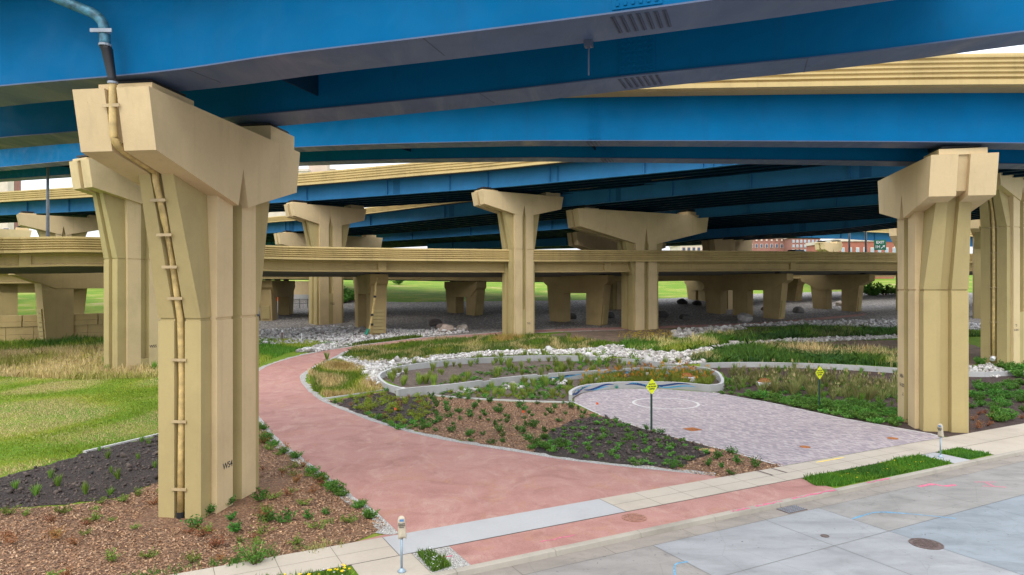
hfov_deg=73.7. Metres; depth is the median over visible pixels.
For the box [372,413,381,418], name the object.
seedling
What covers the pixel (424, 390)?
garden wall
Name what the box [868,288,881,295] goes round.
bush
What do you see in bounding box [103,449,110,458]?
sprig
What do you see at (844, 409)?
leafy plant
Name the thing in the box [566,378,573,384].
garden plant
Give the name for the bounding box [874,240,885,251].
exit sign
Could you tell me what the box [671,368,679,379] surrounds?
flowering plant
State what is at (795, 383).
ornamental grass
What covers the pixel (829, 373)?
ornamental grass
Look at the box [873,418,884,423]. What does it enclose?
leafy plant
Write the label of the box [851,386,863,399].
ornamental grass
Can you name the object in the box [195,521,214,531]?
shrub
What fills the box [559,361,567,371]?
ornamental grass
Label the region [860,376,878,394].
ornamental grass
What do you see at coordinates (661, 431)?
shrub
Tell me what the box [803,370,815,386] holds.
ornamental grass
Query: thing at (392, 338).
tall grass
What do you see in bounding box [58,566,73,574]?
dry shrub
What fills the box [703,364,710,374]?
flowering plant
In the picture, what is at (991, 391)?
bush
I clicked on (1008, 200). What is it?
bridge pier
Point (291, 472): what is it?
shrub
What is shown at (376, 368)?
rip rap
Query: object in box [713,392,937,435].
paver edging
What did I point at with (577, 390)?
garden wall
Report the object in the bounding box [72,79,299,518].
bridge pier
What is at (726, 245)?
bridge pier
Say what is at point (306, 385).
trail edging
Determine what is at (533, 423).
shrub
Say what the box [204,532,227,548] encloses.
dry shrub
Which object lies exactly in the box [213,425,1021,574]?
sidewalk
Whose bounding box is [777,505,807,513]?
storm grate
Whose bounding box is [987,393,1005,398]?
bush
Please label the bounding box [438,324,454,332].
boulder
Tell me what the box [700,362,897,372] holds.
garden wall
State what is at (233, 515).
bush
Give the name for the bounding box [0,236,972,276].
concrete ramp
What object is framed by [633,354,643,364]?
sapling
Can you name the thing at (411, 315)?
gravel bed
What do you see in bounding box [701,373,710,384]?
flowering plant
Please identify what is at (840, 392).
ornamental grass
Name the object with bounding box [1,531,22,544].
dry shrub
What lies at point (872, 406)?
leafy plant
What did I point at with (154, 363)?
weed
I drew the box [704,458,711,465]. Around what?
shrub
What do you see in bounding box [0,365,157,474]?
lawn grass
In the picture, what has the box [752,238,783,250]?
building
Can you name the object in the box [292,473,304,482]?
dry shrub
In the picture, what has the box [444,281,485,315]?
bridge pier
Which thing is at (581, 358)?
ornamental grass
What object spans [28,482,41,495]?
sprig
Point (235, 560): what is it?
weeds
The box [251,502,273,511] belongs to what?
shrub
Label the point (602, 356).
rip rap
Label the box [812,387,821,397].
ornamental grass
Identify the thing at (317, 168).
building
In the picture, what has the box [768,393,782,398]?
leafy plant
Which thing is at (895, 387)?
ornamental grass
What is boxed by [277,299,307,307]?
rail fence
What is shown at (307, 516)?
bush
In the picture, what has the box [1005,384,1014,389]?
bush
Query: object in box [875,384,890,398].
ornamental grass
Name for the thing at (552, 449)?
leafy plant
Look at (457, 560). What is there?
planting bed
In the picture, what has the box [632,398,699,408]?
paver ring
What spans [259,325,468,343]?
loose gravel
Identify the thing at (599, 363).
ornamental grass
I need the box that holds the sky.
[21,45,1023,252]
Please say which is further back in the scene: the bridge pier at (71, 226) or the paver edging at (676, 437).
the bridge pier at (71, 226)
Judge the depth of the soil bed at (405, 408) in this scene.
42.58 m
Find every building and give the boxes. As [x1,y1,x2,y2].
[0,181,13,228]
[14,181,20,229]
[268,169,310,216]
[308,165,329,171]
[669,245,702,250]
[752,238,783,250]
[784,238,821,250]
[805,239,895,278]
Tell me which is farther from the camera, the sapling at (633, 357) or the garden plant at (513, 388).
the sapling at (633, 357)
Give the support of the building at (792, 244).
on the ground at (418, 291)
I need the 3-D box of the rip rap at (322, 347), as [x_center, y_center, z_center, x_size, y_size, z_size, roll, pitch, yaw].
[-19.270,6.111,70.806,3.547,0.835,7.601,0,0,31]
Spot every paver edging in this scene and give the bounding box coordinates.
[573,401,781,465]
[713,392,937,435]
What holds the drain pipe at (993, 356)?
attached to the bridge pier at (1008, 200)
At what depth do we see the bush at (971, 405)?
42.34 m
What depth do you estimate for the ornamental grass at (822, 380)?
51.15 m
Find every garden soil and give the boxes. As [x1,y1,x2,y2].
[383,358,658,387]
[435,374,718,401]
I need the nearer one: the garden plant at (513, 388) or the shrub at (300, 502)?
the shrub at (300, 502)
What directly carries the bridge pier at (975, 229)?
on the ground at (418, 291)
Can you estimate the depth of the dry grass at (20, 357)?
58.89 m
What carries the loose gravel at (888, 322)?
on the gravel bed at (411, 315)
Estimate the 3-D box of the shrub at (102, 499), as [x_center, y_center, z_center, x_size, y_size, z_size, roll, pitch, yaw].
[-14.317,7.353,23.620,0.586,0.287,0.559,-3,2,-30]
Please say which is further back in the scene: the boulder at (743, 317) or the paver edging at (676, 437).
the boulder at (743, 317)
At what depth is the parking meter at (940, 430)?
30.05 m
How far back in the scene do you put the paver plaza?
37.00 m
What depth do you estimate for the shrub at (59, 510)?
22.60 m
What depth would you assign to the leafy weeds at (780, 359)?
62.47 m
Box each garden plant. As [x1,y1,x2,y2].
[499,387,506,395]
[510,382,518,393]
[530,377,536,385]
[543,377,548,386]
[548,387,556,396]
[558,373,564,381]
[564,385,570,394]
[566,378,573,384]
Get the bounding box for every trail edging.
[259,329,547,534]
[300,329,715,475]
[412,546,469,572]
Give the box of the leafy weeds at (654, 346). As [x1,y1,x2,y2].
[618,329,739,351]
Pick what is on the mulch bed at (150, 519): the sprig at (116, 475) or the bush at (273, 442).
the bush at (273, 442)
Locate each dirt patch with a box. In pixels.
[546,328,700,341]
[817,340,980,364]
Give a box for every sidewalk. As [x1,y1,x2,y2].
[172,537,397,574]
[213,425,1021,574]
[383,499,625,554]
[601,446,926,510]
[899,423,1023,452]
[960,435,1023,454]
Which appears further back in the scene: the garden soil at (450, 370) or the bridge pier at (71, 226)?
the bridge pier at (71, 226)
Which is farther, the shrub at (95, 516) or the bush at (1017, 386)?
the bush at (1017, 386)
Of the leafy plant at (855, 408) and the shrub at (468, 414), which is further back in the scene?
the leafy plant at (855, 408)
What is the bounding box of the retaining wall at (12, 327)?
[0,313,103,341]
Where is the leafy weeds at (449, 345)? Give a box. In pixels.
[343,333,618,361]
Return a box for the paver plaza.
[574,388,941,465]
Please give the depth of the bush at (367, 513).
22.04 m
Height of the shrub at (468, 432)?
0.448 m
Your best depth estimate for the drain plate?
35.89 m
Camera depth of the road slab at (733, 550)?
19.73 m
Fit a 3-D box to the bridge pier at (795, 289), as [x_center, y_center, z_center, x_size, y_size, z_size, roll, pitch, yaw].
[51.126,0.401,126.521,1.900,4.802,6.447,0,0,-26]
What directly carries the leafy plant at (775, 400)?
on the soil bed at (982, 417)
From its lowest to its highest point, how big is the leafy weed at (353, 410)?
0.362 m
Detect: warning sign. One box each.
[646,379,656,429]
[816,366,823,407]
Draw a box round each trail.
[259,314,864,541]
[449,478,834,564]
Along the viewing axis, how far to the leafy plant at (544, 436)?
33.79 m
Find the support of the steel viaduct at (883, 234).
on the bridge pier at (832, 246)
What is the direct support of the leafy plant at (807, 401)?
on the soil bed at (982, 417)
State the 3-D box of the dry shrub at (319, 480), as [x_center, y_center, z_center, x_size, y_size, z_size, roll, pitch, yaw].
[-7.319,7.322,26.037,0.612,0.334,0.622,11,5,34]
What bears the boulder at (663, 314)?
on the gravel bed at (411, 315)
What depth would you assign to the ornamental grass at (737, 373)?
54.59 m
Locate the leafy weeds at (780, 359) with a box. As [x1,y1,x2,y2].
[683,339,897,366]
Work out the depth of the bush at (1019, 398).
44.52 m
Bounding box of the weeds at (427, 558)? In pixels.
[417,548,451,571]
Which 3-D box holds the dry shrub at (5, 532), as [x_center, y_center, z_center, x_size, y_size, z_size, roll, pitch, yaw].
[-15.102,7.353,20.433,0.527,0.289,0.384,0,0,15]
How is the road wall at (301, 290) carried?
on the ground at (418, 291)
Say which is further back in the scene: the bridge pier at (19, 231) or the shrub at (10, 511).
the bridge pier at (19, 231)
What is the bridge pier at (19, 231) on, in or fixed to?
on the ground at (418, 291)
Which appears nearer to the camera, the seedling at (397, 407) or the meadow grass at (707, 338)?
the seedling at (397, 407)
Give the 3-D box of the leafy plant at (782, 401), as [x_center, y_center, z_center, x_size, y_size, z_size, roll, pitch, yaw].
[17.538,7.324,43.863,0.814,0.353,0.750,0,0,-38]
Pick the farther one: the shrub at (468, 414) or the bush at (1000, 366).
the bush at (1000, 366)
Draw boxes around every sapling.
[627,351,636,358]
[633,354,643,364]
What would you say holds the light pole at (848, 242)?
on the concrete ramp at (47, 255)
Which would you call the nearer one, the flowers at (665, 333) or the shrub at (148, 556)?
the shrub at (148, 556)
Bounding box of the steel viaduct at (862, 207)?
[265,194,979,247]
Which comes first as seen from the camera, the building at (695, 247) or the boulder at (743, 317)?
the boulder at (743, 317)
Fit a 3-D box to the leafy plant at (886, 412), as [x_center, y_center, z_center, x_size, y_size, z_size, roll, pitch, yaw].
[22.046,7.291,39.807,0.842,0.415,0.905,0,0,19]
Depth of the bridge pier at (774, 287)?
99.61 m
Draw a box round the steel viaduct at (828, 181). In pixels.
[266,165,1023,241]
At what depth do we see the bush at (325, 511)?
22.46 m
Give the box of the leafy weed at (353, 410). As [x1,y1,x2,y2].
[331,392,434,423]
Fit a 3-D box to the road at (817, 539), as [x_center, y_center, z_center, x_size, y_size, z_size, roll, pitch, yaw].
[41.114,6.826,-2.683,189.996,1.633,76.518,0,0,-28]
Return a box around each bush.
[180,514,206,528]
[205,503,218,514]
[223,510,238,520]
[226,494,235,505]
[226,519,241,533]
[232,540,276,564]
[250,487,268,500]
[258,507,275,521]
[259,423,269,428]
[259,432,273,442]
[266,439,279,445]
[272,506,297,522]
[277,446,290,453]
[287,450,303,458]
[302,509,314,519]
[305,465,320,473]
[310,470,325,479]
[315,472,329,480]
[320,506,331,514]
[323,479,339,487]
[325,481,346,492]
[333,488,348,495]
[343,289,354,301]
[343,294,354,302]
[351,498,367,508]
[359,507,380,518]
[391,280,402,284]
[863,282,883,294]
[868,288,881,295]
[879,283,895,294]
[969,390,979,396]
[969,402,977,407]
[970,393,988,401]
[972,378,990,385]
[973,357,986,363]
[973,382,988,390]
[973,400,986,405]
[979,388,1001,395]
[985,382,1005,390]
[986,400,1003,407]
[986,411,1011,421]
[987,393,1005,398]
[987,405,1007,413]
[993,359,1008,367]
[993,406,1019,418]
[995,397,1012,406]
[1000,361,1019,370]
[1000,391,1015,398]
[1001,379,1016,382]
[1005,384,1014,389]
[1008,366,1023,377]
[1008,382,1020,388]
[1008,390,1021,394]
[1011,392,1023,402]
[1013,378,1023,384]
[1016,364,1023,368]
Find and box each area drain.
[681,373,694,380]
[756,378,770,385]
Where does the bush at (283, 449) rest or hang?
on the mulch bed at (150, 519)
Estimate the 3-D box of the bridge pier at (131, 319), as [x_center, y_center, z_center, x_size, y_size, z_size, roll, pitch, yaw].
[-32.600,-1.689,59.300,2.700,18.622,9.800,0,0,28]
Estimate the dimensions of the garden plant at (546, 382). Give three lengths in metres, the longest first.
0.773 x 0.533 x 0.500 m
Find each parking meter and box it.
[397,516,406,572]
[937,424,943,457]
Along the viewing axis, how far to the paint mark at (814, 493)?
24.74 m
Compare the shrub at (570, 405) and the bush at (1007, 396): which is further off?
the bush at (1007, 396)
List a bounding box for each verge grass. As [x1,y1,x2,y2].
[256,563,353,574]
[803,452,950,486]
[938,446,991,458]
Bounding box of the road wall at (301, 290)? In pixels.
[294,281,308,298]
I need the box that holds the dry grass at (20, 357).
[0,342,157,379]
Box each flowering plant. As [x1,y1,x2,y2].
[578,373,587,383]
[581,368,590,378]
[611,366,622,380]
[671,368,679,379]
[691,376,700,383]
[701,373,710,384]
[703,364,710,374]
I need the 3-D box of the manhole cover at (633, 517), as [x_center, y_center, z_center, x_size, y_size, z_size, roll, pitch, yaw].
[3.972,7.479,22.168,0.800,0.062,0.800,0,0,0]
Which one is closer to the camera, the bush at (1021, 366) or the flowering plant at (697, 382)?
the flowering plant at (697, 382)
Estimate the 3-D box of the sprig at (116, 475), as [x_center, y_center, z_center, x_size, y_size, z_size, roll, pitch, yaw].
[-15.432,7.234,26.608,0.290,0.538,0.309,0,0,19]
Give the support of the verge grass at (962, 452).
on the ground at (418, 291)
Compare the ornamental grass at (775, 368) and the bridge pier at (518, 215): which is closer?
the ornamental grass at (775, 368)
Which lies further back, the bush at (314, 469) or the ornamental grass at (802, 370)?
the ornamental grass at (802, 370)
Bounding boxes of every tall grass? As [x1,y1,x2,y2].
[0,333,103,351]
[259,336,332,364]
[335,334,422,345]
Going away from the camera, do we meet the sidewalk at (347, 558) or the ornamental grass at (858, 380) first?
the sidewalk at (347, 558)
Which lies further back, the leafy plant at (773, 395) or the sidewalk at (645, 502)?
the leafy plant at (773, 395)
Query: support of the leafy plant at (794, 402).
on the soil bed at (982, 417)
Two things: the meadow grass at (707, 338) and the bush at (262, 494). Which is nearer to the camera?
the bush at (262, 494)
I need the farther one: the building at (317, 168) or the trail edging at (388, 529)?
the building at (317, 168)
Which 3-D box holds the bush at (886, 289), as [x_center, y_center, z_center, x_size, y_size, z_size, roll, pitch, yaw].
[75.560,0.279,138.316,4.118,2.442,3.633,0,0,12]
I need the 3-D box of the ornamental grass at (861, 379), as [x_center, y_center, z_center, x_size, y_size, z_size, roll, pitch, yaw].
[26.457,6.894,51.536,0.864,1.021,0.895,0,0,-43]
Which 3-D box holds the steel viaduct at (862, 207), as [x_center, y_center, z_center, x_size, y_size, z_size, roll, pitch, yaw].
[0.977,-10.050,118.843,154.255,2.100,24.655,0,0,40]
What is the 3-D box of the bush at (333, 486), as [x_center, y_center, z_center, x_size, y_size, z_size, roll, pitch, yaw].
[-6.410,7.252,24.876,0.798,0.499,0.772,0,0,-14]
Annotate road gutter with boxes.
[473,455,1023,574]
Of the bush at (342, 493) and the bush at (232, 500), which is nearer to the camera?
the bush at (232, 500)
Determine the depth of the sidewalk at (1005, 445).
32.10 m
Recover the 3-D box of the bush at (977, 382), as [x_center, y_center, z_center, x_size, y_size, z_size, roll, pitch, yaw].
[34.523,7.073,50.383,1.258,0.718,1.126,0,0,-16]
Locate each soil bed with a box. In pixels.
[0,436,157,508]
[331,392,434,424]
[535,416,711,467]
[710,367,1023,436]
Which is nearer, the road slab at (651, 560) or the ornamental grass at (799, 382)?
the road slab at (651, 560)
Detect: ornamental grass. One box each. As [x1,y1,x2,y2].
[389,373,395,381]
[391,367,397,375]
[400,377,406,385]
[415,375,422,384]
[421,373,428,383]
[430,360,436,370]
[430,374,437,384]
[443,360,448,367]
[449,376,455,383]
[493,365,500,376]
[499,356,504,364]
[506,359,512,368]
[538,366,543,374]
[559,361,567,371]
[577,352,583,363]
[596,357,602,366]
[731,364,743,378]
[740,366,753,381]
[753,359,765,376]
[755,373,768,391]
[767,358,777,374]
[768,376,776,389]
[770,378,783,392]
[780,367,790,382]
[781,377,787,390]
[784,376,800,393]
[786,373,803,393]
[789,364,805,376]
[790,377,803,389]
[791,369,805,383]
[795,365,807,374]
[803,361,816,376]
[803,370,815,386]
[805,377,817,395]
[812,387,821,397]
[821,375,833,385]
[825,362,837,380]
[827,381,838,390]
[829,389,837,398]
[830,371,844,384]
[832,382,846,395]
[839,368,854,385]
[841,383,853,394]
[842,386,853,397]
[845,374,858,387]
[851,364,860,378]
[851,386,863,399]
[853,376,863,385]
[856,373,867,385]
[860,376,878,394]
[862,383,877,400]
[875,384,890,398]
[881,379,893,392]
[887,375,897,392]
[887,385,897,397]
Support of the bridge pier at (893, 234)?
on the ground at (418, 291)
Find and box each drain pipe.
[49,0,186,518]
[365,277,377,334]
[988,198,997,360]
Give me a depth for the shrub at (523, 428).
34.89 m
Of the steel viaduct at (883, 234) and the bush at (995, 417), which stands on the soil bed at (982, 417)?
the bush at (995, 417)
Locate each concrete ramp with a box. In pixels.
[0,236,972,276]
[0,274,895,282]
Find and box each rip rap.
[296,341,360,352]
[336,345,621,385]
[386,371,403,377]
[453,388,475,392]
[502,381,523,389]
[553,378,566,384]
[582,334,897,364]
[583,352,610,361]
[643,355,680,364]
[671,325,746,338]
[969,362,1003,376]
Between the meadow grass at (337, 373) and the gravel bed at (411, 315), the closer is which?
the meadow grass at (337, 373)
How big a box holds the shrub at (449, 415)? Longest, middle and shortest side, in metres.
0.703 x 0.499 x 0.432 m
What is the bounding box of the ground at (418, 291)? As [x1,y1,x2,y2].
[0,275,1023,574]
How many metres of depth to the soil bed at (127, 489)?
26.89 m
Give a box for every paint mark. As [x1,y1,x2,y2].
[673,561,687,574]
[756,501,781,506]
[791,489,834,498]
[852,512,955,518]
[919,483,956,486]
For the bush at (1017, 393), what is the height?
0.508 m
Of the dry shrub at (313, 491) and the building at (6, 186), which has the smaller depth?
the dry shrub at (313, 491)
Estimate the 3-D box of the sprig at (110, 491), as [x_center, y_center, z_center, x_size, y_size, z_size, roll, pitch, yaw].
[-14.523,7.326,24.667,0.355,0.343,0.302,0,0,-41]
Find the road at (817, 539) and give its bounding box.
[513,460,1022,574]
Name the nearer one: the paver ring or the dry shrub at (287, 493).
the dry shrub at (287, 493)
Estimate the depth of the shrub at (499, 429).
35.25 m
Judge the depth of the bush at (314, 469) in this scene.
27.50 m
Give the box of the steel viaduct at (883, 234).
[790,229,972,246]
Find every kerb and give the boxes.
[83,433,157,452]
[321,387,404,398]
[426,449,1023,574]
[434,394,568,402]
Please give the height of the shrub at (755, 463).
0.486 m
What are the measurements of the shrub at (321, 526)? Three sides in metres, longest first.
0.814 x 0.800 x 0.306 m
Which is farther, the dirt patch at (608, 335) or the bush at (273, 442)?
the dirt patch at (608, 335)
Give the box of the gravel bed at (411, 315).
[257,291,980,341]
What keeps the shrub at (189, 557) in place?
on the mulch bed at (150, 519)
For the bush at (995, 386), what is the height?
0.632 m
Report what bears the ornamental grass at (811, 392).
on the soil bed at (982, 417)
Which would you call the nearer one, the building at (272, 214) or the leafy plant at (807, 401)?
the leafy plant at (807, 401)
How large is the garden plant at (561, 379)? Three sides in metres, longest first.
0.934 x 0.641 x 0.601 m
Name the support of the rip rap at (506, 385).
on the garden soil at (559, 398)
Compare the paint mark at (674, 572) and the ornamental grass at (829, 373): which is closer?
the paint mark at (674, 572)
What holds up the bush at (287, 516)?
on the mulch bed at (150, 519)
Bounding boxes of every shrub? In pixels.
[0,504,21,515]
[0,527,14,536]
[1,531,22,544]
[21,507,30,515]
[42,526,59,535]
[43,524,68,540]
[45,514,61,522]
[45,569,65,574]
[52,503,72,513]
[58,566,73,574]
[63,533,82,544]
[79,528,91,535]
[80,517,90,525]
[83,509,103,521]
[89,496,107,503]
[102,547,124,561]
[112,493,130,501]
[130,522,141,528]
[134,487,145,495]
[138,546,158,558]
[142,497,157,504]
[179,526,197,533]
[180,549,202,563]
[194,524,213,536]
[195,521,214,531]
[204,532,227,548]
[236,534,245,541]
[246,536,265,542]
[248,520,277,534]
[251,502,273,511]
[260,490,283,499]
[263,444,278,450]
[278,487,296,495]
[284,460,301,467]
[285,533,303,544]
[286,470,303,475]
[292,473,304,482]
[296,498,312,505]
[301,483,320,492]
[306,519,328,529]
[312,476,326,483]
[340,512,358,523]
[429,417,438,423]
[434,414,442,420]
[441,402,450,410]
[444,410,454,417]
[464,427,474,436]
[465,410,473,416]
[486,395,494,402]
[486,437,496,443]
[494,423,504,431]
[495,404,504,412]
[513,423,521,430]
[518,424,525,433]
[519,432,534,440]
[529,418,539,428]
[565,401,574,407]
[655,427,665,432]
[666,457,677,468]
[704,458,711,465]
[712,450,723,458]
[726,445,738,453]
[726,468,735,474]
[732,454,742,463]
[748,455,761,466]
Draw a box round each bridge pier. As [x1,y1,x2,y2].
[0,226,31,236]
[16,211,98,236]
[69,154,160,370]
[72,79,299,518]
[274,230,382,247]
[284,200,365,324]
[444,281,485,315]
[471,187,562,334]
[566,205,707,329]
[567,230,665,309]
[701,239,752,309]
[814,240,842,251]
[878,145,998,432]
[889,228,898,309]
[970,219,980,318]
[980,173,1023,364]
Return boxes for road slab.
[525,546,709,574]
[654,508,1020,574]
[821,461,1023,530]
[891,495,1023,574]
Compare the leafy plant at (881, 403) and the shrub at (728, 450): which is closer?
the shrub at (728, 450)
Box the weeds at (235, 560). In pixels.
[124,535,343,574]
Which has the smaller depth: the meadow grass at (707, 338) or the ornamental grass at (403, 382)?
the ornamental grass at (403, 382)
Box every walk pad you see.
[352,553,430,574]
[924,452,968,462]
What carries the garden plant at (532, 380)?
on the garden soil at (559, 398)
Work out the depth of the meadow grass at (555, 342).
70.45 m
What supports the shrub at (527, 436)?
on the mulch bed at (698, 461)
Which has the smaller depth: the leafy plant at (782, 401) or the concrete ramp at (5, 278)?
the leafy plant at (782, 401)
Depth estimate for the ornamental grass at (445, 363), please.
59.41 m
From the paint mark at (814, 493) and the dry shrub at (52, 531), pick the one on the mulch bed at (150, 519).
the dry shrub at (52, 531)
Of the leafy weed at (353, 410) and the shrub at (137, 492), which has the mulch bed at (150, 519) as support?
the shrub at (137, 492)
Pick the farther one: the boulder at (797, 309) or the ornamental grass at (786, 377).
the boulder at (797, 309)
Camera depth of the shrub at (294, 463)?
28.31 m
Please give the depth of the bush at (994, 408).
40.14 m
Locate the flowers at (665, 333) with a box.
[619,329,675,337]
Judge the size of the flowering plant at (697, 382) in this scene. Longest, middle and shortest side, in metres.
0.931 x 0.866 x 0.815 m
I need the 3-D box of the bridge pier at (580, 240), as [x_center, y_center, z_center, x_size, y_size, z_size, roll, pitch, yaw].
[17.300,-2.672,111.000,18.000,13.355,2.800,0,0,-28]
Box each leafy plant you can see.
[527,436,541,444]
[527,443,536,448]
[536,440,550,447]
[538,433,550,438]
[546,447,558,451]
[553,437,568,445]
[627,457,638,461]
[681,455,693,459]
[700,448,708,453]
[748,391,759,398]
[753,389,769,398]
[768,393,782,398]
[768,396,781,402]
[778,399,790,403]
[785,399,802,406]
[790,394,807,400]
[802,397,817,407]
[804,402,818,410]
[820,399,837,407]
[837,407,848,412]
[838,402,853,409]
[847,410,860,417]
[849,405,864,410]
[854,400,870,405]
[855,410,880,420]
[858,408,879,415]
[863,403,878,409]
[870,400,886,408]
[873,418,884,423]
[883,409,896,415]
[894,416,907,422]
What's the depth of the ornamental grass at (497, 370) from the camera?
55.44 m
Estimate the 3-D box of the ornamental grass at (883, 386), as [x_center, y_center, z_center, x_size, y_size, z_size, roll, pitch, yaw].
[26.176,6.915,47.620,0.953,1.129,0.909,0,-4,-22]
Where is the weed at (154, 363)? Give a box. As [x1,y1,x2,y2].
[150,361,157,368]
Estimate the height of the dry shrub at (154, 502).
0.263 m
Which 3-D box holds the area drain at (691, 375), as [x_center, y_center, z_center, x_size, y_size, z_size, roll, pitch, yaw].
[13.825,7.117,53.862,1.240,0.799,1.240,0,0,0]
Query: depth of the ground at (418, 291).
50.25 m
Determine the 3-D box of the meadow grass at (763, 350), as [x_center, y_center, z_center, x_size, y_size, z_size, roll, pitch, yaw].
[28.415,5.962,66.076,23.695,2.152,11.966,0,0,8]
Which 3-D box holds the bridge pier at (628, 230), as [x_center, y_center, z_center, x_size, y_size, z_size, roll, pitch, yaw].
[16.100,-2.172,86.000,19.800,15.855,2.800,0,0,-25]
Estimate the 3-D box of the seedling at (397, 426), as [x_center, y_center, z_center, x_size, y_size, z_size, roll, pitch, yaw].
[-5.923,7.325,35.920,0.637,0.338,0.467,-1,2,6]
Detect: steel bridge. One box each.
[0,0,1023,149]
[0,53,1023,181]
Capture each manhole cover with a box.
[622,513,646,521]
[908,538,943,549]
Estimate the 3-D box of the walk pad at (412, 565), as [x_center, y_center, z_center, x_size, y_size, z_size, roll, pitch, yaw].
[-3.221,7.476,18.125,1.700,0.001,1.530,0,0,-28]
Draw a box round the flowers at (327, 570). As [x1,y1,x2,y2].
[284,564,349,574]
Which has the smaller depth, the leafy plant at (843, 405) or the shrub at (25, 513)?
the shrub at (25, 513)
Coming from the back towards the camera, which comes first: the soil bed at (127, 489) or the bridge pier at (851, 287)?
the bridge pier at (851, 287)
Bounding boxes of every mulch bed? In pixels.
[0,429,377,574]
[329,391,780,476]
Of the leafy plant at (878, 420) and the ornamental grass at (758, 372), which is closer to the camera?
the leafy plant at (878, 420)
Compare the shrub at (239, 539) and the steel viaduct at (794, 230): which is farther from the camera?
the steel viaduct at (794, 230)
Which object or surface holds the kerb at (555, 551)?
on the road at (817, 539)
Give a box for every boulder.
[429,319,442,325]
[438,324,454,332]
[456,324,467,329]
[570,313,576,318]
[608,312,614,317]
[658,311,668,316]
[677,298,687,303]
[679,314,689,318]
[692,300,701,304]
[737,313,752,321]
[792,306,803,312]
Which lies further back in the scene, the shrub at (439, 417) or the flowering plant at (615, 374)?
the flowering plant at (615, 374)
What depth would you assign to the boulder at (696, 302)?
116.02 m
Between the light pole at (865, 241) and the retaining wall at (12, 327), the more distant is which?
the light pole at (865, 241)
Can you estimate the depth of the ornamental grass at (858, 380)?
50.28 m
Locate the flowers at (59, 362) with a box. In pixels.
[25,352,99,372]
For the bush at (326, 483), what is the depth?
25.45 m
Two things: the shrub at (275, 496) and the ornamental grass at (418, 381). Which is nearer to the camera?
the shrub at (275, 496)
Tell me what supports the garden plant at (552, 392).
on the garden soil at (559, 398)
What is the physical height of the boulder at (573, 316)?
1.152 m
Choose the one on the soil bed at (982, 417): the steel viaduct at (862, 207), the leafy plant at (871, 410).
the leafy plant at (871, 410)
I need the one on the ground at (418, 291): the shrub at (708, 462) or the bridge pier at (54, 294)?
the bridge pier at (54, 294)
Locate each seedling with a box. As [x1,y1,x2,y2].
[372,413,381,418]
[393,404,402,411]
[393,423,403,429]
[410,411,421,417]
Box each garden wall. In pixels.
[377,355,682,393]
[396,366,695,397]
[569,366,723,401]
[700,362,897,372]
[969,371,1013,376]
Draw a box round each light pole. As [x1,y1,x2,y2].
[46,167,49,236]
[848,233,849,251]
[865,231,866,251]
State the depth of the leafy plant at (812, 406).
41.45 m
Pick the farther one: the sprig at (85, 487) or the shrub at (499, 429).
the shrub at (499, 429)
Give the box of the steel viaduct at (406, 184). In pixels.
[0,162,827,222]
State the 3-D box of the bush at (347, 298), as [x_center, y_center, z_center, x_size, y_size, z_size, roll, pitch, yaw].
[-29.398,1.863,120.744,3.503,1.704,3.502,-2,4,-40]
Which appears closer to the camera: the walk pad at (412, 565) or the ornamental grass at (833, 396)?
the walk pad at (412, 565)
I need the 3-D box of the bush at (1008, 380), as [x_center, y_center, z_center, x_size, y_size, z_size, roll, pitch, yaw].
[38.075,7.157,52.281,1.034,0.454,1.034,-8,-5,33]
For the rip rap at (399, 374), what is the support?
on the garden soil at (450, 370)
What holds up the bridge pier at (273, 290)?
on the ground at (418, 291)
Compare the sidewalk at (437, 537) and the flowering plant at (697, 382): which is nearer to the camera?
the sidewalk at (437, 537)
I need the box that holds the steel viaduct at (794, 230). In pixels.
[427,212,979,248]
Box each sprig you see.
[10,479,19,488]
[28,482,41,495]
[47,468,53,477]
[51,473,62,485]
[81,481,89,494]
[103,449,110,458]
[105,487,114,494]
[112,466,120,478]
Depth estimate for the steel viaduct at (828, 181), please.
76.69 m
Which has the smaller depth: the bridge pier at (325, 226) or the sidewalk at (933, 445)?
the sidewalk at (933, 445)
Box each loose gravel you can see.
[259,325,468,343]
[729,318,980,329]
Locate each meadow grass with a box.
[308,359,383,396]
[342,332,619,362]
[619,328,734,351]
[689,337,897,367]
[723,321,980,340]
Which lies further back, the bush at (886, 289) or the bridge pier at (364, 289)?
the bush at (886, 289)
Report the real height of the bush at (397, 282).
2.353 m
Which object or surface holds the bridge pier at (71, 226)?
on the ground at (418, 291)
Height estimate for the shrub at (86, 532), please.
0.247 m

